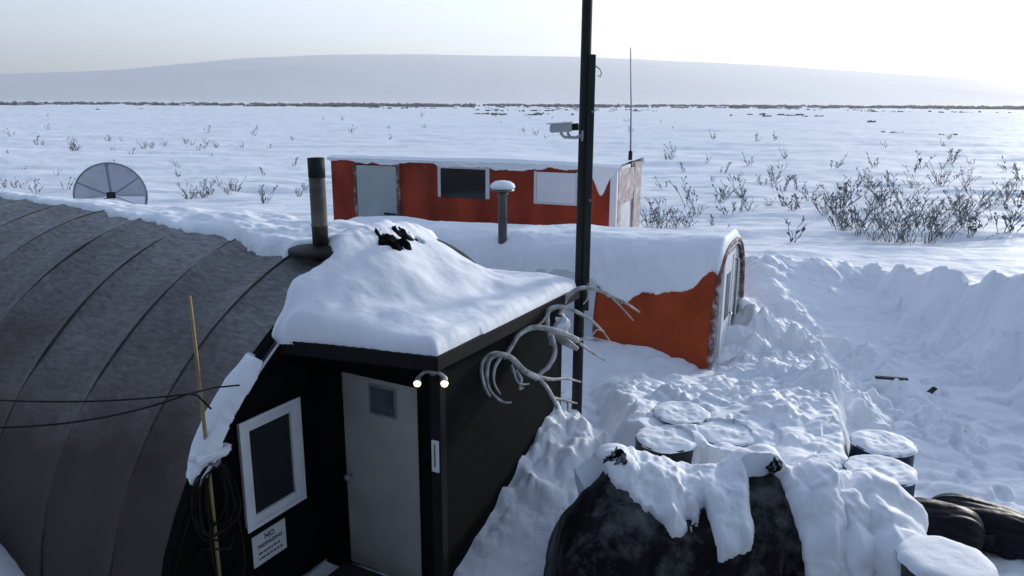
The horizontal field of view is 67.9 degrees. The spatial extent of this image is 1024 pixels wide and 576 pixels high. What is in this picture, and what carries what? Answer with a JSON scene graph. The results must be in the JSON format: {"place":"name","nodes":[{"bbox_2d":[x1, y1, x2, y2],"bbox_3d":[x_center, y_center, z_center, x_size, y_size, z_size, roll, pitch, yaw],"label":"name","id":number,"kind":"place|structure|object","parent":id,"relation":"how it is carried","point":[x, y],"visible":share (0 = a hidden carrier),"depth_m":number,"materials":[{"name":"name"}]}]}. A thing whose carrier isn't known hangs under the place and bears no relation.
{"place":"outdoors","nodes":[
{"label":"outdoors","id":0,"kind":"place"},
{"bbox_2d":[0,100,1023,575],"bbox_3d":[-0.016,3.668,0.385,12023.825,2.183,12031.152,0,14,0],"label":"snow ground","id":1,"kind":"structure","parent":0,"point":[828,324],"depth_m":20.82,"materials":[{"name":"snow"}]},
{"bbox_2d":[5,178,23,187],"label":"willow shrub","id":2,"kind":"object","parent":1,"relation":"on","point":[14,183],"visible":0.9,"depth_m":35.26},
{"bbox_2d":[67,136,82,150],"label":"willow shrub","id":3,"kind":"object","parent":1,"relation":"on","point":[72,144],"visible":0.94,"depth_m":63.27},
{"bbox_2d":[73,162,147,204],"bbox_3d":[-11.611,-2.301,22.102,1.551,2.666,1.208,2,14,9],"label":"satellite dish","id":4,"kind":"object","parent":1,"relation":"on","point":[114,181],"visible":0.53,"depth_m":22.10,"materials":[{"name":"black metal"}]},
{"bbox_2d":[178,179,195,198],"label":"willow shrub","id":5,"kind":"object","parent":1,"relation":"on","point":[184,191],"visible":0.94,"depth_m":32.02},
{"bbox_2d":[188,296,221,575],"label":"wooden stick","id":6,"kind":"object","parent":1,"relation":"on","point":[204,428],"visible":0.84,"depth_m":5.66,"materials":[{"name":"brown wood"}]},
{"bbox_2d":[198,179,215,197],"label":"willow shrub","id":7,"kind":"object","parent":1,"relation":"on","point":[206,193],"visible":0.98,"depth_m":32.41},
{"bbox_2d":[200,179,214,194],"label":"willow shrub","id":8,"kind":"object","parent":1,"relation":"on","point":[208,188],"visible":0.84,"depth_m":33.65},
{"bbox_2d":[228,176,245,191],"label":"willow shrub","id":9,"kind":"object","parent":1,"relation":"on","point":[229,184],"visible":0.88,"depth_m":34.78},
{"bbox_2d":[260,184,277,203],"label":"willow shrub","id":10,"kind":"object","parent":1,"relation":"on","point":[263,200],"visible":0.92,"depth_m":30.99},
{"bbox_2d":[0,157,575,575],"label":"arched hut","id":11,"kind":"object","parent":1,"relation":"on","point":[94,295],"visible":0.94,"depth_m":6.64,"materials":[{"name":"grey fabric"}]},
{"bbox_2d":[0,393,211,428],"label":"power cable","id":12,"kind":"object","parent":11,"relation":"attached to","point":[126,412],"visible":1,"depth_m":5.21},
{"bbox_2d":[0,384,239,402],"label":"power cable","id":13,"kind":"object","parent":11,"relation":"attached to","point":[6,400],"visible":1,"depth_m":5.22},
{"bbox_2d":[188,442,245,575],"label":"rope coil","id":14,"kind":"object","parent":11,"relation":"hanging from","point":[204,460],"visible":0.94,"depth_m":5.74,"materials":[{"name":"grey fabric"}]},
{"bbox_2d":[251,518,286,568],"bbox_3d":[-2.067,2.175,6.484,0.012,0.285,0.370,8,16,28],"label":"warning sign","id":15,"kind":"object","parent":11,"relation":"attached to","point":[269,542],"visible":1,"depth_m":6.47,"materials":[{"name":"white"}]},
{"bbox_2d":[237,397,306,533],"bbox_3d":[-2.005,1.465,6.367,0.060,0.960,0.665,8,16,28],"label":"window","id":16,"kind":"structure","parent":11,"relation":"in","point":[270,443],"depth_m":6.37,"materials":[{"name":"white plastic"}]},
{"bbox_2d":[278,291,579,575],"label":"entrance porch","id":17,"kind":"object","parent":1,"relation":"on","point":[394,504],"visible":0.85,"depth_m":6.63,"materials":[{"name":"black paint"}]},
{"bbox_2d":[342,372,421,575],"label":"door","id":18,"kind":"structure","parent":17,"relation":"in","point":[381,420],"depth_m":6.60,"materials":[{"name":"grey metal"}]},
{"bbox_2d":[414,370,447,386],"bbox_3d":[-0.607,0.703,5.934,0.338,0.160,0.184,8,16,28],"label":"twin floodlight","id":19,"kind":"object","parent":17,"relation":"attached to","point":[417,382],"visible":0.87,"depth_m":5.94,"materials":[{"name":"grey metal"}]},
{"bbox_2d":[431,440,439,472],"bbox_3d":[-0.628,1.377,6.206,0.070,0.280,0.025,8,16,28],"label":"thermometer","id":20,"kind":"object","parent":17,"relation":"attached to","point":[435,454],"visible":1,"depth_m":6.20,"materials":[{"name":"white plastic"}]},
{"bbox_2d":[479,325,579,403],"bbox_3d":[0.159,0.654,7.017,0.305,0.550,1.243,11,18,38],"label":"antler","id":21,"kind":"object","parent":17,"relation":"attached to","point":[489,357],"visible":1,"depth_m":6.80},
{"bbox_2d":[537,335,580,411],"bbox_3d":[0.435,0.824,7.272,0.607,0.736,0.238,-13,19,-42],"label":"antler","id":22,"kind":"object","parent":17,"relation":"attached to","point":[540,373],"visible":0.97,"depth_m":7.16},
{"bbox_2d":[552,313,578,350],"bbox_3d":[0.512,0.426,7.503,0.296,0.355,0.213,0,14,0],"label":"antler skull","id":23,"kind":"object","parent":17,"relation":"attached to","point":[563,323],"visible":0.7,"depth_m":7.45},
{"bbox_2d":[537,305,613,361],"bbox_3d":[0.491,0.459,7.402,1.077,0.606,0.177,-4,14,-16],"label":"antler","id":24,"kind":"object","parent":17,"relation":"attached to","point":[545,320],"visible":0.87,"depth_m":7.39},
{"bbox_2d":[557,286,639,320],"bbox_3d":[0.868,0.150,7.662,0.850,0.340,0.110,4,14,17],"label":"antler","id":25,"kind":"object","parent":17,"relation":"attached to","point":[569,294],"visible":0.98,"depth_m":7.63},
{"bbox_2d":[327,149,643,226],"bbox_3d":[-0.629,-1.788,17.684,6.842,2.630,2.568,5,15,20],"label":"red trailer","id":26,"kind":"object","parent":1,"relation":"on","point":[439,185],"visible":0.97,"depth_m":16.54,"materials":[{"name":"paint"}]},
{"bbox_2d":[628,48,632,166],"bbox_3d":[2.550,-3.780,16.275,0.138,2.611,0.087,6,15,22],"label":"whip antenna","id":27,"kind":"object","parent":26,"relation":"attached to","point":[630,155],"visible":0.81,"depth_m":16.28,"materials":[{"name":"black metal"}]},
{"bbox_2d":[0,101,1023,134],"bbox_3d":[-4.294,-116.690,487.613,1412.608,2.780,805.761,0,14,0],"label":"brush","id":28,"kind":"object","parent":1,"relation":"on","point":[557,105],"visible":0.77,"depth_m":567.47,"materials":[{"name":"plant"}]},
{"bbox_2d":[349,180,744,369],"bbox_3d":[0.114,-0.564,13.544,7.538,2.835,2.690,7,15,25],"label":"orange cabin","id":29,"kind":"object","parent":1,"relation":"on","point":[682,291],"visible":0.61,"depth_m":11.70,"materials":[{"name":"fabric"}]},
{"bbox_2d":[720,256,732,353],"bbox_3d":[3.342,0.404,11.871,0.109,1.780,0.680,7,15,25],"label":"front door","id":30,"kind":"structure","parent":29,"relation":"in","point":[729,264],"depth_m":11.82,"materials":[{"name":"white plastic"}]},
{"bbox_2d":[730,258,740,325],"bbox_3d":[3.725,0.016,12.661,0.058,1.160,0.920,7,15,25],"label":"front window","id":31,"kind":"structure","parent":29,"relation":"in","point":[737,266],"depth_m":12.59,"materials":[{"name":"glass"}]},
{"bbox_2d":[571,0,601,415],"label":"utility pole","id":32,"kind":"object","parent":1,"relation":"on","point":[588,66],"visible":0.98,"depth_m":7.92,"materials":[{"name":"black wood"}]},
{"bbox_2d":[546,121,582,140],"bbox_3d":[0.535,-1.589,7.700,0.370,0.190,0.104,2,14,8],"label":"security camera","id":33,"kind":"object","parent":32,"relation":"attached to","point":[567,127],"visible":1,"depth_m":7.66,"materials":[{"name":"grey metal"}]},
{"bbox_2d":[639,198,669,226],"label":"willow shrub","id":34,"kind":"object","parent":1,"relation":"on","point":[652,214],"visible":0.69,"depth_m":25.18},
{"bbox_2d":[645,196,679,228],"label":"willow shrub","id":35,"kind":"object","parent":1,"relation":"on","point":[656,220],"visible":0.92,"depth_m":24.74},
{"bbox_2d":[634,426,697,463],"bbox_3d":[1.498,1.876,7.510,0.593,0.927,0.612,-13,19,-43],"label":"steel drum","id":36,"kind":"object","parent":1,"relation":"on","point":[675,444],"visible":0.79,"depth_m":7.28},
{"bbox_2d":[657,203,687,227],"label":"willow shrub","id":37,"kind":"object","parent":1,"relation":"on","point":[678,219],"visible":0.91,"depth_m":24.66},
{"bbox_2d":[669,175,690,201],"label":"twig clump","id":38,"kind":"object","parent":1,"relation":"on","point":[688,191],"visible":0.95,"depth_m":30.86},
{"bbox_2d":[653,401,710,424],"bbox_3d":[1.774,1.714,8.056,0.595,0.923,0.615,2,14,8],"label":"steel drum","id":39,"kind":"object","parent":1,"relation":"on","point":[674,412],"visible":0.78,"depth_m":7.89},
{"bbox_2d":[677,210,698,227],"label":"willow shrub","id":40,"kind":"object","parent":1,"relation":"on","point":[687,220],"visible":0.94,"depth_m":24.75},
{"bbox_2d":[688,201,709,214],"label":"willow shrub","id":41,"kind":"object","parent":1,"relation":"on","point":[693,208],"visible":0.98,"depth_m":27.46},
{"bbox_2d":[712,180,733,199],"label":"willow shrub","id":42,"kind":"object","parent":1,"relation":"on","point":[721,191],"visible":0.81,"depth_m":31.09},
{"bbox_2d":[713,193,735,215],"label":"twig clump","id":43,"kind":"object","parent":1,"relation":"on","point":[724,208],"visible":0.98,"depth_m":27.50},
{"bbox_2d":[696,421,754,446],"bbox_3d":[2.094,1.842,7.644,0.601,0.933,0.603,-7,15,-26],"label":"steel drum","id":44,"kind":"object","parent":1,"relation":"on","point":[714,432],"visible":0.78,"depth_m":7.47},
{"bbox_2d":[715,185,736,203],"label":"twig clump","id":45,"kind":"object","parent":1,"relation":"on","point":[723,194],"visible":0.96,"depth_m":29.85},
{"bbox_2d":[543,443,928,575],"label":"covered stack","id":46,"kind":"object","parent":1,"relation":"on","point":[759,510],"visible":0.98,"depth_m":5.82,"materials":[{"name":"black fabric"}]},
{"bbox_2d":[727,174,746,198],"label":"willow shrub","id":47,"kind":"object","parent":1,"relation":"on","point":[740,196],"visible":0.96,"depth_m":32.47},
{"bbox_2d":[732,197,746,211],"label":"twig clump","id":48,"kind":"object","parent":1,"relation":"on","point":[741,208],"visible":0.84,"depth_m":27.95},
{"bbox_2d":[741,199,757,210],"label":"willow shrub","id":49,"kind":"object","parent":1,"relation":"on","point":[749,207],"visible":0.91,"depth_m":28.32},
{"bbox_2d":[767,164,786,180],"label":"willow shrub","id":50,"kind":"object","parent":1,"relation":"on","point":[771,179],"visible":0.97,"depth_m":39.57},
{"bbox_2d":[775,175,793,190],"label":"twig clump","id":51,"kind":"object","parent":1,"relation":"on","point":[787,181],"visible":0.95,"depth_m":35.15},
{"bbox_2d":[778,186,796,205],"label":"twig clump","id":52,"kind":"object","parent":1,"relation":"on","point":[779,195],"visible":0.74,"depth_m":29.80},
{"bbox_2d":[780,196,803,210],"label":"willow shrub","id":53,"kind":"object","parent":1,"relation":"on","point":[798,203],"visible":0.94,"depth_m":28.22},
{"bbox_2d":[784,215,805,241],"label":"twig clump","id":54,"kind":"object","parent":1,"relation":"on","point":[802,228],"visible":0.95,"depth_m":22.66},
{"bbox_2d":[790,193,799,206],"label":"twig clump","id":55,"kind":"object","parent":1,"relation":"on","point":[795,197],"visible":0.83,"depth_m":28.80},
{"bbox_2d":[792,175,805,189],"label":"twig clump","id":56,"kind":"object","parent":1,"relation":"on","point":[795,181],"visible":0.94,"depth_m":36.21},
{"bbox_2d":[798,184,825,201],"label":"willow shrub","id":57,"kind":"object","parent":1,"relation":"on","point":[805,190],"visible":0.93,"depth_m":31.19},
{"bbox_2d":[813,192,842,215],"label":"willow shrub","id":58,"kind":"object","parent":1,"relation":"on","point":[824,208],"visible":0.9,"depth_m":27.36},
{"bbox_2d":[823,186,845,207],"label":"twig clump","id":59,"kind":"object","parent":1,"relation":"on","point":[840,188],"visible":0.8,"depth_m":29.45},
{"bbox_2d":[830,155,846,168],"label":"twig clump","id":60,"kind":"object","parent":1,"relation":"on","point":[837,163],"visible":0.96,"depth_m":46.87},
{"bbox_2d":[826,209,852,226],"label":"willow shrub","id":61,"kind":"object","parent":1,"relation":"on","point":[836,217],"visible":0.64,"depth_m":25.35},
{"bbox_2d":[819,183,860,207],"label":"willow shrub","id":62,"kind":"object","parent":1,"relation":"on","point":[848,198],"visible":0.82,"depth_m":29.42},
{"bbox_2d":[824,195,855,225],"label":"twig clump","id":63,"kind":"object","parent":1,"relation":"on","point":[842,210],"visible":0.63,"depth_m":25.75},
{"bbox_2d":[831,190,850,207],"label":"twig clump","id":64,"kind":"object","parent":1,"relation":"on","point":[841,200],"visible":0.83,"depth_m":29.27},
{"bbox_2d":[829,201,854,230],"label":"twig clump","id":65,"kind":"object","parent":1,"relation":"on","point":[841,216],"visible":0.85,"depth_m":24.29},
{"bbox_2d":[828,200,863,230],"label":"willow shrub","id":66,"kind":"object","parent":1,"relation":"on","point":[842,222],"visible":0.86,"depth_m":24.10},
{"bbox_2d":[837,178,859,194],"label":"twig clump","id":67,"kind":"object","parent":1,"relation":"on","point":[846,189],"visible":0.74,"depth_m":32.47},
{"bbox_2d":[848,175,866,192],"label":"twig clump","id":68,"kind":"object","parent":1,"relation":"on","point":[857,184],"visible":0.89,"depth_m":34.02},
{"bbox_2d":[840,205,882,235],"bbox_3d":[10.876,-2.131,23.539,1.369,1.115,1.009,-8,16,-31],"label":"willow shrub","id":69,"kind":"object","parent":1,"relation":"on","point":[860,224],"visible":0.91,"depth_m":23.53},
{"bbox_2d":[848,196,878,222],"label":"twig clump","id":70,"kind":"object","parent":1,"relation":"on","point":[858,211],"visible":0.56,"depth_m":26.64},
{"bbox_2d":[857,167,883,189],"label":"willow shrub","id":71,"kind":"object","parent":1,"relation":"on","point":[868,184],"visible":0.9,"depth_m":35.46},
{"bbox_2d":[858,202,883,227],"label":"twig clump","id":72,"kind":"object","parent":1,"relation":"on","point":[865,219],"visible":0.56,"depth_m":25.32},
{"bbox_2d":[865,151,879,167],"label":"twig clump","id":73,"kind":"object","parent":1,"relation":"on","point":[874,162],"visible":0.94,"depth_m":48.48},
{"bbox_2d":[865,184,886,208],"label":"twig clump","id":74,"kind":"object","parent":1,"relation":"on","point":[885,190],"visible":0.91,"depth_m":29.33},
{"bbox_2d":[860,209,900,240],"bbox_3d":[11.109,-1.883,23.001,1.153,1.111,1.428,13,19,43],"label":"willow shrub","id":75,"kind":"object","parent":1,"relation":"on","point":[873,238],"visible":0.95,"depth_m":23.08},
{"bbox_2d":[867,180,893,205],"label":"twig clump","id":76,"kind":"object","parent":1,"relation":"on","point":[882,193],"visible":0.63,"depth_m":30.42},
{"bbox_2d":[844,454,917,497],"bbox_3d":[3.308,2.038,6.904,0.608,0.916,0.598,-2,14,-10],"label":"steel drum","id":77,"kind":"object","parent":1,"relation":"on","point":[904,475],"visible":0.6,"depth_m":6.81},
{"bbox_2d":[849,429,917,466],"bbox_3d":[3.592,1.905,7.467,0.617,0.928,0.615,11,18,38],"label":"steel drum","id":78,"kind":"object","parent":1,"relation":"on","point":[887,444],"visible":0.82,"depth_m":7.28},
{"bbox_2d":[863,191,910,228],"bbox_3d":[12.094,-2.456,24.790,1.359,1.247,1.162,-9,16,-33],"label":"willow shrub","id":79,"kind":"object","parent":1,"relation":"on","point":[889,213],"visible":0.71,"depth_m":24.83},
{"bbox_2d":[870,181,904,208],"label":"willow shrub","id":80,"kind":"object","parent":1,"relation":"on","point":[882,200],"visible":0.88,"depth_m":29.51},
{"bbox_2d":[875,375,907,380],"bbox_3d":[5.346,1.272,10.707,0.420,0.052,0.070,5,15,19],"label":"scrap board","id":81,"kind":"object","parent":1,"relation":"on","point":[888,377],"visible":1,"depth_m":10.69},
{"bbox_2d":[884,174,899,193],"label":"twig clump","id":82,"kind":"object","parent":1,"relation":"on","point":[891,183],"visible":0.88,"depth_m":33.42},
{"bbox_2d":[865,201,933,242],"bbox_3d":[11.505,-1.928,22.749,1.789,1.392,1.445,10,17,33],"label":"willow shrub","id":83,"kind":"object","parent":1,"relation":"on","point":[898,238],"visible":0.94,"depth_m":22.82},
{"bbox_2d":[887,205,913,224],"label":"twig clump","id":84,"kind":"object","parent":1,"relation":"on","point":[903,217],"visible":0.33,"depth_m":25.74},
{"bbox_2d":[892,202,920,225],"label":"twig clump","id":85,"kind":"object","parent":1,"relation":"on","point":[903,224],"visible":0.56,"depth_m":25.13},
{"bbox_2d":[891,186,930,209],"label":"willow shrub","id":86,"kind":"object","parent":1,"relation":"on","point":[897,199],"visible":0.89,"depth_m":29.44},
{"bbox_2d":[883,192,943,243],"bbox_3d":[11.849,-1.996,22.820,1.679,1.541,1.436,-9,16,-32],"label":"willow shrub","id":87,"kind":"object","parent":1,"relation":"on","point":[894,228],"visible":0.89,"depth_m":22.83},
{"bbox_2d":[902,172,929,188],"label":"willow shrub","id":88,"kind":"object","parent":1,"relation":"on","point":[911,186],"visible":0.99,"depth_m":38.03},
{"bbox_2d":[897,188,949,226],"bbox_3d":[13.534,-2.536,24.876,1.556,1.428,1.331,2,14,8],"label":"willow shrub","id":89,"kind":"object","parent":1,"relation":"on","point":[928,204],"visible":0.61,"depth_m":24.89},
{"bbox_2d":[915,151,935,167],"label":"twig clump","id":90,"kind":"object","parent":1,"relation":"on","point":[920,159],"visible":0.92,"depth_m":49.15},
{"bbox_2d":[919,192,938,209],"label":"twig clump","id":91,"kind":"object","parent":1,"relation":"on","point":[927,201],"visible":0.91,"depth_m":28.27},
{"bbox_2d":[927,386,936,393],"bbox_3d":[6.047,1.487,10.964,0.160,0.105,0.070,-6,15,-22],"label":"scrap board","id":92,"kind":"object","parent":1,"relation":"on","point":[933,389],"visible":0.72,"depth_m":10.95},
{"bbox_2d":[910,196,971,242],"bbox_3d":[12.706,-2.064,22.802,1.538,1.650,1.798,6,15,23],"label":"willow shrub","id":93,"kind":"object","parent":1,"relation":"on","point":[943,226],"visible":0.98,"depth_m":22.79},
{"bbox_2d":[926,162,959,186],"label":"willow shrub","id":94,"kind":"object","parent":1,"relation":"on","point":[940,177],"visible":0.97,"depth_m":38.10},
{"bbox_2d":[917,202,974,238],"bbox_3d":[13.218,-2.047,23.226,1.561,1.215,1.260,5,15,20],"label":"willow shrub","id":95,"kind":"object","parent":1,"relation":"on","point":[956,223],"visible":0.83,"depth_m":23.16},
{"bbox_2d":[896,535,998,575],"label":"steel drum","id":96,"kind":"object","parent":1,"relation":"on","point":[925,555],"visible":1,"depth_m":5.30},
{"bbox_2d":[946,149,960,163],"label":"twig clump","id":97,"kind":"object","parent":1,"relation":"on","point":[958,151],"visible":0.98,"depth_m":51.68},
{"bbox_2d":[914,497,994,550],"bbox_3d":[4.057,2.256,7.143,0.818,0.478,0.562,9,16,32],"label":"plastic sack","id":98,"kind":"object","parent":1,"relation":"on","point":[958,523],"visible":0.51,"depth_m":6.94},
{"bbox_2d":[942,186,968,215],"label":"twig clump","id":99,"kind":"object","parent":1,"relation":"on","point":[957,200],"visible":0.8,"depth_m":28.07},
{"bbox_2d":[944,187,975,208],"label":"willow shrub","id":100,"kind":"object","parent":1,"relation":"on","point":[956,202],"visible":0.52,"depth_m":29.61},
{"bbox_2d":[956,166,980,185],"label":"willow shrub","id":101,"kind":"object","parent":1,"relation":"on","point":[966,177],"visible":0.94,"depth_m":38.05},
{"bbox_2d":[950,197,988,227],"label":"willow shrub","id":102,"kind":"object","parent":1,"relation":"on","point":[965,214],"visible":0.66,"depth_m":24.15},
{"bbox_2d":[964,209,979,237],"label":"twig clump","id":103,"kind":"object","parent":1,"relation":"on","point":[974,230],"visible":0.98,"depth_m":22.88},
{"bbox_2d":[958,201,988,224],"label":"twig clump","id":104,"kind":"object","parent":1,"relation":"on","point":[969,211],"visible":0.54,"depth_m":25.38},
{"bbox_2d":[969,208,979,227],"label":"twig clump","id":105,"kind":"object","parent":1,"relation":"on","point":[974,220],"visible":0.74,"depth_m":24.29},
{"bbox_2d":[952,185,998,210],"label":"willow shrub","id":106,"kind":"object","parent":1,"relation":"on","point":[981,205],"visible":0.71,"depth_m":29.44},
{"bbox_2d":[931,493,1023,558],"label":"plastic sack","id":107,"kind":"object","parent":1,"relation":"on","point":[1004,525],"visible":0.53,"depth_m":7.03,"materials":[{"name":"plastic"}]},
{"bbox_2d":[974,210,991,227],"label":"twig clump","id":108,"kind":"object","parent":1,"relation":"on","point":[975,218],"visible":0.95,"depth_m":24.24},
{"bbox_2d":[973,188,1010,208],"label":"willow shrub","id":109,"kind":"object","parent":1,"relation":"on","point":[990,204],"visible":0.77,"depth_m":30.52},
{"bbox_2d":[984,178,1023,201],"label":"willow shrub","id":110,"kind":"object","parent":1,"relation":"on","point":[1000,193],"visible":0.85,"depth_m":31.82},
{"bbox_2d":[998,157,1016,171],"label":"twig clump","id":111,"kind":"object","parent":1,"relation":"on","point":[1005,166],"visible":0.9,"depth_m":47.12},
{"bbox_2d":[993,203,1023,231],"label":"twig clump","id":112,"kind":"object","parent":1,"relation":"on","point":[1012,226],"visible":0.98,"depth_m":23.26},
{"bbox_2d":[1000,177,1021,189],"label":"willow shrub","id":113,"kind":"object","parent":1,"relation":"on","point":[1011,182],"visible":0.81,"depth_m":35.22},
{"bbox_2d":[1001,201,1023,231],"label":"twig clump","id":114,"kind":"object","parent":1,"relation":"on","point":[1004,217],"visible":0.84,"depth_m":23.61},
{"bbox_2d":[1001,200,1023,219],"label":"willow shrub","id":115,"kind":"object","parent":1,"relation":"on","point":[1011,211],"visible":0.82,"depth_m":27.53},
{"bbox_2d":[1008,165,1020,180],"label":"twig clump","id":116,"kind":"object","parent":1,"relation":"on","point":[1016,169],"visible":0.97,"depth_m":39.05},
{"bbox_2d":[1011,190,1023,205],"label":"twig clump","id":117,"kind":"object","parent":1,"relation":"on","point":[1014,201],"visible":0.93,"depth_m":31.00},
{"bbox_2d":[0,54,1023,104],"bbox_3d":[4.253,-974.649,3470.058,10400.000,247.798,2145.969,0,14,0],"label":"hills","id":118,"kind":"structure","parent":0,"point":[418,78],"depth_m":3181.87,"materials":[{"name":"snow"}]},
{"bbox_2d":[0,0,1023,80],"label":"sky","id":119,"kind":"structure","parent":0,"point":[973,39],"materials":[{"name":"white"}]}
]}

